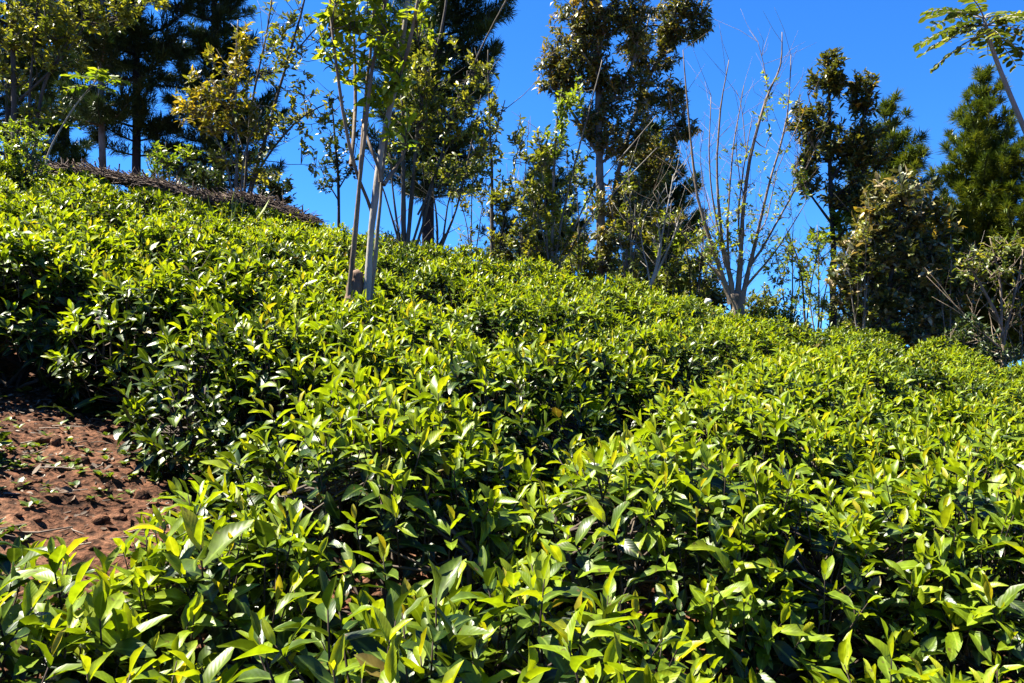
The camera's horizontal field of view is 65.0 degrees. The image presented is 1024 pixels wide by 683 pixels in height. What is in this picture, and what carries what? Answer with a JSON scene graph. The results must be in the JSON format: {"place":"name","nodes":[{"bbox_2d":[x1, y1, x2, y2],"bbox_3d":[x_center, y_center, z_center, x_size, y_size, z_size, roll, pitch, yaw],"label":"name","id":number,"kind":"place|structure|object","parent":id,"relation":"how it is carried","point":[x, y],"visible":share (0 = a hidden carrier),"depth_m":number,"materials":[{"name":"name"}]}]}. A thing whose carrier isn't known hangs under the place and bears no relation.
{"place":"outdoors","nodes":[
{"label":"outdoors","id":0,"kind":"place"},
{"bbox_2d":[0,305,1023,682],"bbox_3d":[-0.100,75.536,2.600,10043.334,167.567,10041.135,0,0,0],"label":"hillside ground","id":1,"kind":"structure","parent":0,"point":[54,515],"depth_m":2.53,"materials":[{"name":"red soil"}]},
{"bbox_2d":[0,115,52,193],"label":"shrub","id":2,"kind":"object","parent":1,"relation":"on","point":[14,150],"visible":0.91,"depth_m":7.58,"materials":[{"name":"green plant"}]},
{"bbox_2d":[0,0,91,170],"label":"pine tree","id":3,"kind":"object","parent":1,"relation":"on","point":[6,113],"visible":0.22,"depth_m":14.49,"materials":[{"name":"green plant"}]},
{"bbox_2d":[0,192,118,342],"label":"tea bush","id":4,"kind":"object","parent":1,"relation":"on","point":[16,209],"visible":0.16,"depth_m":4.79,"materials":[{"name":"green plant"}]},
{"bbox_2d":[0,0,130,165],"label":"pine tree","id":5,"kind":"object","parent":1,"relation":"on","point":[63,143],"visible":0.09,"depth_m":15.48,"materials":[{"name":"green plant"}]},
{"bbox_2d":[0,217,141,408],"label":"tea bush","id":6,"kind":"object","parent":1,"relation":"on","point":[30,249],"visible":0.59,"depth_m":3.56,"materials":[{"name":"green plant"}]},
{"bbox_2d":[1,183,141,309],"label":"tea bush","id":7,"kind":"object","parent":1,"relation":"on","point":[63,200],"visible":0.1,"depth_m":5.83,"materials":[{"name":"green plant"}]},
{"bbox_2d":[0,0,170,180],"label":"shade tree","id":8,"kind":"object","parent":1,"relation":"on","point":[97,12],"visible":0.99,"depth_m":8.58,"materials":[{"name":"green plant"}]},
{"bbox_2d":[0,210,171,404],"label":"tea bush","id":9,"kind":"object","parent":1,"relation":"on","point":[91,242],"visible":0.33,"depth_m":3.95,"materials":[{"name":"green plant"}]},
{"bbox_2d":[45,67,130,182],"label":"sapling","id":10,"kind":"object","parent":1,"relation":"on","point":[100,76],"visible":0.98,"depth_m":8.19,"materials":[{"name":"green plant"}]},
{"bbox_2d":[31,0,150,168],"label":"pine tree","id":11,"kind":"object","parent":1,"relation":"on","point":[103,52],"visible":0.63,"depth_m":12.58,"materials":[{"name":"green plant"}]},
{"bbox_2d":[40,180,148,226],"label":"tea bush","id":12,"kind":"object","parent":1,"relation":"on","point":[117,198],"visible":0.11,"depth_m":6.71,"materials":[{"name":"green plant"}]},
{"bbox_2d":[0,517,221,682],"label":"tea bush","id":13,"kind":"object","parent":1,"relation":"on","point":[32,621],"visible":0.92,"depth_m":1.31,"materials":[{"name":"green plant"}]},
{"bbox_2d":[40,0,200,174],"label":"pine tree","id":14,"kind":"object","parent":1,"relation":"on","point":[152,52],"visible":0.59,"depth_m":13.29,"materials":[{"name":"green plant"}]},
{"bbox_2d":[37,261,276,446],"bbox_3d":[-1.495,0.049,3.620,1.084,0.838,0.903,0,0,0],"label":"tea bush","id":15,"kind":"object","parent":1,"relation":"on","point":[168,286],"visible":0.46,"depth_m":3.40,"materials":[{"name":"green plant"}]},
{"bbox_2d":[140,140,202,181],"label":"shrub","id":16,"kind":"object","parent":1,"relation":"on","point":[160,157],"visible":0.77,"depth_m":9.59,"materials":[{"name":"green plant"}]},
{"bbox_2d":[106,186,243,233],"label":"tea bush","id":17,"kind":"object","parent":1,"relation":"on","point":[144,198],"visible":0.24,"depth_m":7.39,"materials":[{"name":"green plant"}]},
{"bbox_2d":[79,216,281,366],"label":"tea bush","id":18,"kind":"object","parent":1,"relation":"on","point":[168,239],"visible":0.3,"depth_m":4.61,"materials":[{"name":"green plant"}]},
{"bbox_2d":[34,154,327,226],"bbox_3d":[-3.763,-1.675,9.170,3.308,0.902,0.775,0,0,0],"label":"brush heap","id":19,"kind":"object","parent":1,"relation":"on","point":[118,178],"visible":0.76,"depth_m":9.01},
{"bbox_2d":[8,479,356,682],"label":"tea bush","id":20,"kind":"object","parent":1,"relation":"on","point":[194,611],"visible":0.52,"depth_m":1.54,"materials":[{"name":"green plant"}]},
{"bbox_2d":[125,202,250,254],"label":"tea bush","id":21,"kind":"object","parent":1,"relation":"on","point":[227,231],"visible":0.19,"depth_m":6.54,"materials":[{"name":"green plant"}]},
{"bbox_2d":[175,161,230,207],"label":"shrub","id":22,"kind":"object","parent":1,"relation":"on","point":[203,174],"visible":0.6,"depth_m":10.94,"materials":[{"name":"green plant"}]},
{"bbox_2d":[141,0,292,193],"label":"pine tree","id":23,"kind":"object","parent":1,"relation":"on","point":[222,12],"visible":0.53,"depth_m":13.80,"materials":[{"name":"green plant"}]},
{"bbox_2d":[95,242,338,411],"bbox_3d":[-1.305,0.032,3.853,1.332,1.011,1.171,0,0,0],"label":"tea bush","id":24,"kind":"object","parent":1,"relation":"on","point":[254,292],"visible":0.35,"depth_m":3.73,"materials":[{"name":"green plant"}]},
{"bbox_2d":[112,292,332,494],"bbox_3d":[-1.007,0.197,3.073,0.915,0.781,0.992,0,0,0],"label":"tea bush","id":25,"kind":"object","parent":1,"relation":"on","point":[219,332],"visible":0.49,"depth_m":2.84,"materials":[{"name":"green plant"}]},
{"bbox_2d":[170,20,276,192],"bbox_3d":[-3.485,-2.402,9.697,1.270,3.178,0.764,0,0,0],"label":"yellow leaved tree","id":26,"kind":"object","parent":1,"relation":"on","point":[228,114],"visible":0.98,"depth_m":9.66,"materials":[{"name":"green plant"}]},
{"bbox_2d":[213,197,311,234],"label":"tea bush","id":27,"kind":"object","parent":1,"relation":"on","point":[266,214],"visible":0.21,"depth_m":8.31,"materials":[{"name":"green plant"}]},
{"bbox_2d":[254,165,295,203],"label":"shrub","id":28,"kind":"object","parent":1,"relation":"on","point":[277,189],"visible":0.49,"depth_m":10.93,"materials":[{"name":"green plant"}]},
{"bbox_2d":[215,0,344,193],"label":"shade tree","id":29,"kind":"object","parent":1,"relation":"on","point":[275,41],"visible":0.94,"depth_m":9.89,"materials":[{"name":"green plant"}]},
{"bbox_2d":[230,223,346,275],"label":"tea bush","id":30,"kind":"object","parent":1,"relation":"on","point":[279,236],"visible":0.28,"depth_m":6.45,"materials":[{"name":"green plant"}]},
{"bbox_2d":[242,237,378,292],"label":"tea bush","id":31,"kind":"object","parent":1,"relation":"on","point":[296,258],"visible":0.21,"depth_m":5.52,"materials":[{"name":"green plant"}]},
{"bbox_2d":[311,104,360,230],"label":"shade tree","id":32,"kind":"object","parent":1,"relation":"on","point":[334,161],"visible":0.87,"depth_m":11.18,"materials":[{"name":"green plant"}]},
{"bbox_2d":[181,299,492,534],"bbox_3d":[-0.632,0.245,2.982,1.203,0.838,1.201,0,0,0],"label":"tea bush","id":33,"kind":"object","parent":1,"relation":"on","point":[370,349],"visible":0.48,"depth_m":2.82,"materials":[{"name":"green plant"}]},
{"bbox_2d":[271,254,446,344],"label":"tea bush","id":34,"kind":"object","parent":1,"relation":"on","point":[322,283],"visible":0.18,"depth_m":4.73,"materials":[{"name":"green plant"}]},
{"bbox_2d":[313,229,409,284],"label":"tea bush","id":35,"kind":"object","parent":1,"relation":"on","point":[343,242],"visible":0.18,"depth_m":7.34,"materials":[{"name":"green plant"}]},
{"bbox_2d":[157,357,580,682],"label":"tea bush","id":36,"kind":"object","parent":1,"relation":"on","point":[450,452],"visible":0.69,"depth_m":1.95,"materials":[{"name":"green plant"}]},
{"bbox_2d":[311,0,440,309],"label":"forked tree","id":37,"kind":"object","parent":1,"relation":"on","point":[377,26],"visible":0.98,"depth_m":4.38,"materials":[{"name":"green plant"}]},
{"bbox_2d":[275,290,527,491],"bbox_3d":[-0.529,0.235,3.841,1.420,0.972,1.237,0,0,0],"label":"tea bush","id":38,"kind":"object","parent":1,"relation":"on","point":[417,323],"visible":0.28,"depth_m":3.68,"materials":[{"name":"green plant"}]},
{"bbox_2d":[342,245,461,312],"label":"tea bush","id":39,"kind":"object","parent":1,"relation":"on","point":[385,260],"visible":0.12,"depth_m":6.38,"materials":[{"name":"green plant"}]},
{"bbox_2d":[0,386,834,677],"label":"soil clods","id":40,"kind":"object","parent":1,"relation":"on","point":[141,494],"visible":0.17,"depth_m":2.60,"materials":[{"name":"brown soil"}]},
{"bbox_2d":[390,239,457,273],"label":"tea bush","id":41,"kind":"object","parent":1,"relation":"on","point":[436,253],"visible":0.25,"depth_m":8.23,"materials":[{"name":"green plant"}]},
{"bbox_2d":[352,0,520,248],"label":"pine tree","id":42,"kind":"object","parent":1,"relation":"on","point":[474,28],"visible":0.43,"depth_m":12.82,"materials":[{"name":"green plant"}]},
{"bbox_2d":[342,0,542,253],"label":"shade tree","id":43,"kind":"object","parent":1,"relation":"on","point":[459,104],"visible":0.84,"depth_m":8.68,"materials":[{"name":"green plant"}]},
{"bbox_2d":[405,95,480,251],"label":"shade tree","id":44,"kind":"object","parent":1,"relation":"on","point":[443,238],"visible":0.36,"depth_m":9.49,"materials":[{"name":"green plant"}]},
{"bbox_2d":[157,542,732,682],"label":"tea bush","id":45,"kind":"object","parent":1,"relation":"on","point":[429,651],"visible":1,"depth_m":1.31,"materials":[{"name":"green plant"}]},
{"bbox_2d":[390,262,512,350],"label":"tea bush","id":46,"kind":"object","parent":1,"relation":"on","point":[438,283],"visible":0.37,"depth_m":5.45,"materials":[{"name":"green plant"}]},
{"bbox_2d":[419,252,514,344],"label":"tea bush","id":47,"kind":"object","parent":1,"relation":"on","point":[457,262],"visible":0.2,"depth_m":7.38,"materials":[{"name":"green plant"}]},
{"bbox_2d":[444,142,495,258],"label":"slender tree","id":48,"kind":"object","parent":1,"relation":"on","point":[466,204],"visible":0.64,"depth_m":10.59,"materials":[{"name":"green plant"}]},
{"bbox_2d":[354,336,622,560],"bbox_3d":[-0.072,0.377,3.026,1.278,0.794,1.181,0,0,0],"label":"tea bush","id":49,"kind":"object","parent":1,"relation":"on","point":[477,378],"visible":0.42,"depth_m":2.94,"materials":[{"name":"green plant"}]},
{"bbox_2d":[432,270,554,343],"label":"tea bush","id":50,"kind":"object","parent":1,"relation":"on","point":[498,285],"visible":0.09,"depth_m":6.38,"materials":[{"name":"green plant"}]},
{"bbox_2d":[0,395,996,681],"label":"ground weeds","id":51,"kind":"object","parent":1,"relation":"on","point":[22,479],"visible":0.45,"depth_m":2.66,"materials":[{"name":"green plant"}]},
{"bbox_2d":[472,47,530,262],"bbox_3d":[-0.145,-1.960,9.899,0.764,3.557,0.755,0,0,0],"label":"shade tree","id":52,"kind":"object","parent":1,"relation":"on","point":[496,196],"visible":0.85,"depth_m":9.99,"materials":[{"name":"green plant"}]},
{"bbox_2d":[0,366,1009,681],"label":"leaf litter","id":53,"kind":"object","parent":1,"relation":"on","point":[64,488],"visible":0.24,"depth_m":2.71,"materials":[{"name":"brown soil"}]},
{"bbox_2d":[481,257,557,296],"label":"tea bush","id":54,"kind":"object","parent":1,"relation":"on","point":[507,269],"visible":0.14,"depth_m":8.13,"materials":[{"name":"green plant"}]},
{"bbox_2d":[433,286,615,447],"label":"tea bush","id":55,"kind":"object","parent":1,"relation":"on","point":[485,311],"visible":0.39,"depth_m":4.74,"materials":[{"name":"green plant"}]},
{"bbox_2d":[505,143,595,271],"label":"broadleaf tree","id":56,"kind":"object","parent":1,"relation":"on","point":[564,175],"visible":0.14,"depth_m":16.26,"materials":[{"name":"green plant"}]},
{"bbox_2d":[489,287,655,432],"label":"tea bush","id":57,"kind":"object","parent":1,"relation":"on","point":[591,311],"visible":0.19,"depth_m":5.60,"materials":[{"name":"green plant"}]},
{"bbox_2d":[550,149,599,275],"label":"slender tree","id":58,"kind":"object","parent":1,"relation":"on","point":[581,264],"visible":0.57,"depth_m":10.58,"materials":[{"name":"green plant"}]},
{"bbox_2d":[522,265,629,337],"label":"tea bush","id":59,"kind":"object","parent":1,"relation":"on","point":[571,289],"visible":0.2,"depth_m":7.42,"materials":[{"name":"green plant"}]},
{"bbox_2d":[466,322,691,490],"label":"tea bush","id":60,"kind":"object","parent":1,"relation":"on","point":[634,377],"visible":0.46,"depth_m":3.71,"materials":[{"name":"green plant"}]},
{"bbox_2d":[504,60,656,271],"bbox_3d":[0.819,-1.716,9.873,1.828,3.437,0.827,0,0,-12],"label":"tree","id":61,"kind":"object","parent":1,"relation":"on","point":[544,151],"visible":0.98,"depth_m":9.78,"materials":[{"name":"green plant"}]},
{"bbox_2d":[531,0,660,283],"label":"tall tree","id":62,"kind":"object","parent":1,"relation":"on","point":[589,28],"visible":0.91,"depth_m":11.37,"materials":[{"name":"green plant"}]},
{"bbox_2d":[574,279,670,406],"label":"tea bush","id":63,"kind":"object","parent":1,"relation":"on","point":[630,307],"visible":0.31,"depth_m":6.48,"materials":[{"name":"green plant"}]},
{"bbox_2d":[605,137,653,291],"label":"slender tree","id":64,"kind":"object","parent":1,"relation":"on","point":[635,228],"visible":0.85,"depth_m":10.39,"materials":[{"name":"green plant"}]},
{"bbox_2d":[599,291,708,339],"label":"tea bush","id":65,"kind":"object","parent":1,"relation":"on","point":[676,313],"visible":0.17,"depth_m":7.17,"materials":[{"name":"green plant"}]},
{"bbox_2d":[620,147,693,288],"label":"bare tree","id":66,"kind":"object","parent":1,"relation":"on","point":[656,230],"visible":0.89,"depth_m":9.69,"materials":[{"name":"brown plant"}]},
{"bbox_2d":[606,0,714,284],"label":"tall tree","id":67,"kind":"object","parent":1,"relation":"on","point":[672,33],"visible":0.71,"depth_m":12.08,"materials":[{"name":"green plant"}]},
{"bbox_2d":[590,318,734,436],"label":"tea bush","id":68,"kind":"object","parent":1,"relation":"on","point":[676,354],"visible":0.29,"depth_m":4.67,"materials":[{"name":"green plant"}]},
{"bbox_2d":[605,113,724,296],"bbox_3d":[2.944,-1.318,16.514,2.806,6.779,2.770,0,0,0],"label":"broadleaf tree","id":69,"kind":"object","parent":1,"relation":"on","point":[676,197],"visible":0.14,"depth_m":16.03,"materials":[{"name":"green plant"}]},
{"bbox_2d":[644,191,702,296],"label":"slender tree","id":70,"kind":"object","parent":1,"relation":"on","point":[655,249],"visible":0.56,"depth_m":10.28,"materials":[{"name":"green plant"}]},
{"bbox_2d":[639,285,731,327],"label":"tea bush","id":71,"kind":"object","parent":1,"relation":"on","point":[702,311],"visible":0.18,"depth_m":8.02,"materials":[{"name":"green plant"}]},
{"bbox_2d":[654,232,718,302],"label":"shrub","id":72,"kind":"object","parent":1,"relation":"on","point":[667,276],"visible":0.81,"depth_m":10.18,"materials":[{"name":"green plant"}]},
{"bbox_2d":[633,319,768,455],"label":"tea bush","id":73,"kind":"object","parent":1,"relation":"on","point":[711,345],"visible":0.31,"depth_m":5.51,"materials":[{"name":"green plant"}]},
{"bbox_2d":[459,414,946,682],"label":"tea bush","id":74,"kind":"object","parent":1,"relation":"on","point":[638,501],"visible":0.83,"depth_m":1.86,"materials":[{"name":"green plant"}]},
{"bbox_2d":[626,7,834,316],"bbox_3d":[2.431,-1.698,9.154,2.350,4.279,1.147,0,0,0],"label":"coppiced tree","id":75,"kind":"object","parent":1,"relation":"on","point":[735,297],"visible":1,"depth_m":9.09,"materials":[{"name":"beige plant"}]},
{"bbox_2d":[687,317,798,378],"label":"tea bush","id":76,"kind":"object","parent":1,"relation":"on","point":[754,333],"visible":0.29,"depth_m":6.25,"materials":[{"name":"green plant"}]},
{"bbox_2d":[698,308,792,364],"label":"tea bush","id":77,"kind":"object","parent":1,"relation":"on","point":[741,319],"visible":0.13,"depth_m":7.15,"materials":[{"name":"green plant"}]},
{"bbox_2d":[743,282,788,323],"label":"shrub","id":78,"kind":"object","parent":1,"relation":"on","point":[766,301],"visible":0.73,"depth_m":9.75,"materials":[{"name":"green plant"}]},
{"bbox_2d":[605,380,937,655],"bbox_3d":[0.944,0.572,2.907,1.268,0.866,1.225,0,0,0],"label":"tea bush","id":79,"kind":"object","parent":1,"relation":"on","point":[750,422],"visible":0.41,"depth_m":2.79,"materials":[{"name":"green plant"}]},
{"bbox_2d":[767,209,810,317],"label":"slender tree","id":80,"kind":"object","parent":1,"relation":"on","point":[791,308],"visible":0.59,"depth_m":10.69,"materials":[{"name":"green plant"}]},
{"bbox_2d":[756,313,821,354],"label":"tea bush","id":81,"kind":"object","parent":1,"relation":"on","point":[796,333],"visible":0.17,"depth_m":8.04,"materials":[{"name":"green plant"}]},
{"bbox_2d":[773,226,835,322],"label":"shade tree","id":82,"kind":"object","parent":1,"relation":"on","point":[797,262],"visible":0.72,"depth_m":10.38,"materials":[{"name":"green plant"}]},
{"bbox_2d":[680,352,930,565],"bbox_3d":[1.348,0.540,3.778,1.259,0.979,1.158,0,0,20],"label":"tea bush","id":83,"kind":"object","parent":1,"relation":"on","point":[758,379],"visible":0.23,"depth_m":3.69,"materials":[{"name":"green plant"}]},
{"bbox_2d":[792,210,851,338],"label":"slender tree","id":84,"kind":"object","parent":1,"relation":"on","point":[822,314],"visible":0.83,"depth_m":10.19,"materials":[{"name":"green plant"}]},
{"bbox_2d":[735,348,913,445],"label":"tea bush","id":85,"kind":"object","parent":1,"relation":"on","point":[798,364],"visible":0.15,"depth_m":4.66,"materials":[{"name":"green plant"}]},
{"bbox_2d":[759,342,920,441],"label":"tea bush","id":86,"kind":"object","parent":1,"relation":"on","point":[875,376],"visible":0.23,"depth_m":5.34,"materials":[{"name":"green plant"}]},
{"bbox_2d":[783,46,897,330],"bbox_3d":[4.562,-1.690,11.197,1.532,4.833,0.833,0,0,0],"label":"tall tree","id":87,"kind":"object","parent":1,"relation":"on","point":[854,149],"visible":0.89,"depth_m":11.11,"materials":[{"name":"green plant"}]},
{"bbox_2d":[789,322,904,378],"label":"tea bush","id":88,"kind":"object","parent":1,"relation":"on","point":[825,340],"visible":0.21,"depth_m":7.29,"materials":[{"name":"green plant"}]},
{"bbox_2d":[837,197,885,330],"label":"slender tree","id":89,"kind":"object","parent":1,"relation":"on","point":[860,308],"visible":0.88,"depth_m":9.79,"materials":[{"name":"green plant"}]},
{"bbox_2d":[752,446,1023,682],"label":"tea bush","id":90,"kind":"object","parent":1,"relation":"on","point":[957,607],"visible":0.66,"depth_m":2.01,"materials":[{"name":"green plant"}]},
{"bbox_2d":[813,87,980,346],"bbox_3d":[6.827,-1.298,14.520,2.742,6.522,2.738,0,0,0],"label":"pine tree","id":91,"kind":"object","parent":1,"relation":"on","point":[912,151],"visible":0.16,"depth_m":14.23,"materials":[{"name":"green plant"}]},
{"bbox_2d":[824,164,991,350],"bbox_3d":[4.892,-0.702,10.009,2.115,2.990,0.920,0,0,0],"label":"spreading tree","id":92,"kind":"object","parent":1,"relation":"on","point":[911,257],"visible":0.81,"depth_m":9.87,"materials":[{"name":"green plant"}]},
{"bbox_2d":[797,630,1023,682],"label":"tea bush","id":93,"kind":"object","parent":1,"relation":"on","point":[887,666],"visible":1,"depth_m":1.58,"materials":[{"name":"green plant"}]},
{"bbox_2d":[811,406,1023,655],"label":"tea bush","id":94,"kind":"object","parent":1,"relation":"on","point":[900,448],"visible":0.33,"depth_m":2.90,"materials":[{"name":"green plant"}]},
{"bbox_2d":[885,345,1015,405],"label":"tea bush","id":95,"kind":"object","parent":1,"relation":"on","point":[907,360],"visible":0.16,"depth_m":7.32,"materials":[{"name":"green plant"}]},
{"bbox_2d":[880,360,1023,416],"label":"tea bush","id":96,"kind":"object","parent":1,"relation":"on","point":[945,382],"visible":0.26,"depth_m":5.53,"materials":[{"name":"green plant"}]},
{"bbox_2d":[923,234,983,346],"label":"slender tree","id":97,"kind":"object","parent":1,"relation":"on","point":[949,255],"visible":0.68,"depth_m":9.69,"materials":[{"name":"green plant"}]},
{"bbox_2d":[896,389,1023,439],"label":"tea bush","id":98,"kind":"object","parent":1,"relation":"on","point":[1015,415],"visible":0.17,"depth_m":4.56,"materials":[{"name":"green plant"}]},
{"bbox_2d":[902,391,1023,583],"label":"tea bush","id":99,"kind":"object","parent":1,"relation":"on","point":[950,418],"visible":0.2,"depth_m":3.73,"materials":[{"name":"green plant"}]},
{"bbox_2d":[913,0,1023,134],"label":"sapling","id":100,"kind":"object","parent":1,"relation":"on","point":[995,33],"visible":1,"depth_m":3.90,"materials":[{"name":"green plant"}]},
{"bbox_2d":[918,362,1023,412],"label":"tea bush","id":101,"kind":"object","parent":1,"relation":"on","point":[1008,392],"visible":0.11,"depth_m":6.36,"materials":[{"name":"green plant"}]},
{"bbox_2d":[924,63,1023,366],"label":"pine tree","id":102,"kind":"object","parent":1,"relation":"on","point":[980,144],"visible":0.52,"depth_m":14.65,"materials":[{"name":"green plant"}]},
{"bbox_2d":[925,227,1023,376],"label":"spreading tree","id":103,"kind":"object","parent":1,"relation":"on","point":[1004,347],"visible":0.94,"depth_m":9.19,"materials":[{"name":"green plant"}]},
{"bbox_2d":[940,347,1020,392],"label":"tea bush","id":104,"kind":"object","parent":1,"relation":"on","point":[994,370],"visible":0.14,"depth_m":8.01,"materials":[{"name":"green plant"}]},
{"bbox_2d":[966,136,1023,362],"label":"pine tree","id":105,"kind":"object","parent":1,"relation":"on","point":[1017,212],"visible":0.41,"depth_m":14.12,"materials":[{"name":"green plant"}]},
{"bbox_2d":[0,0,1023,364],"label":"sky","id":106,"kind":"structure","parent":0,"point":[880,36],"materials":[{"name":"blue"}]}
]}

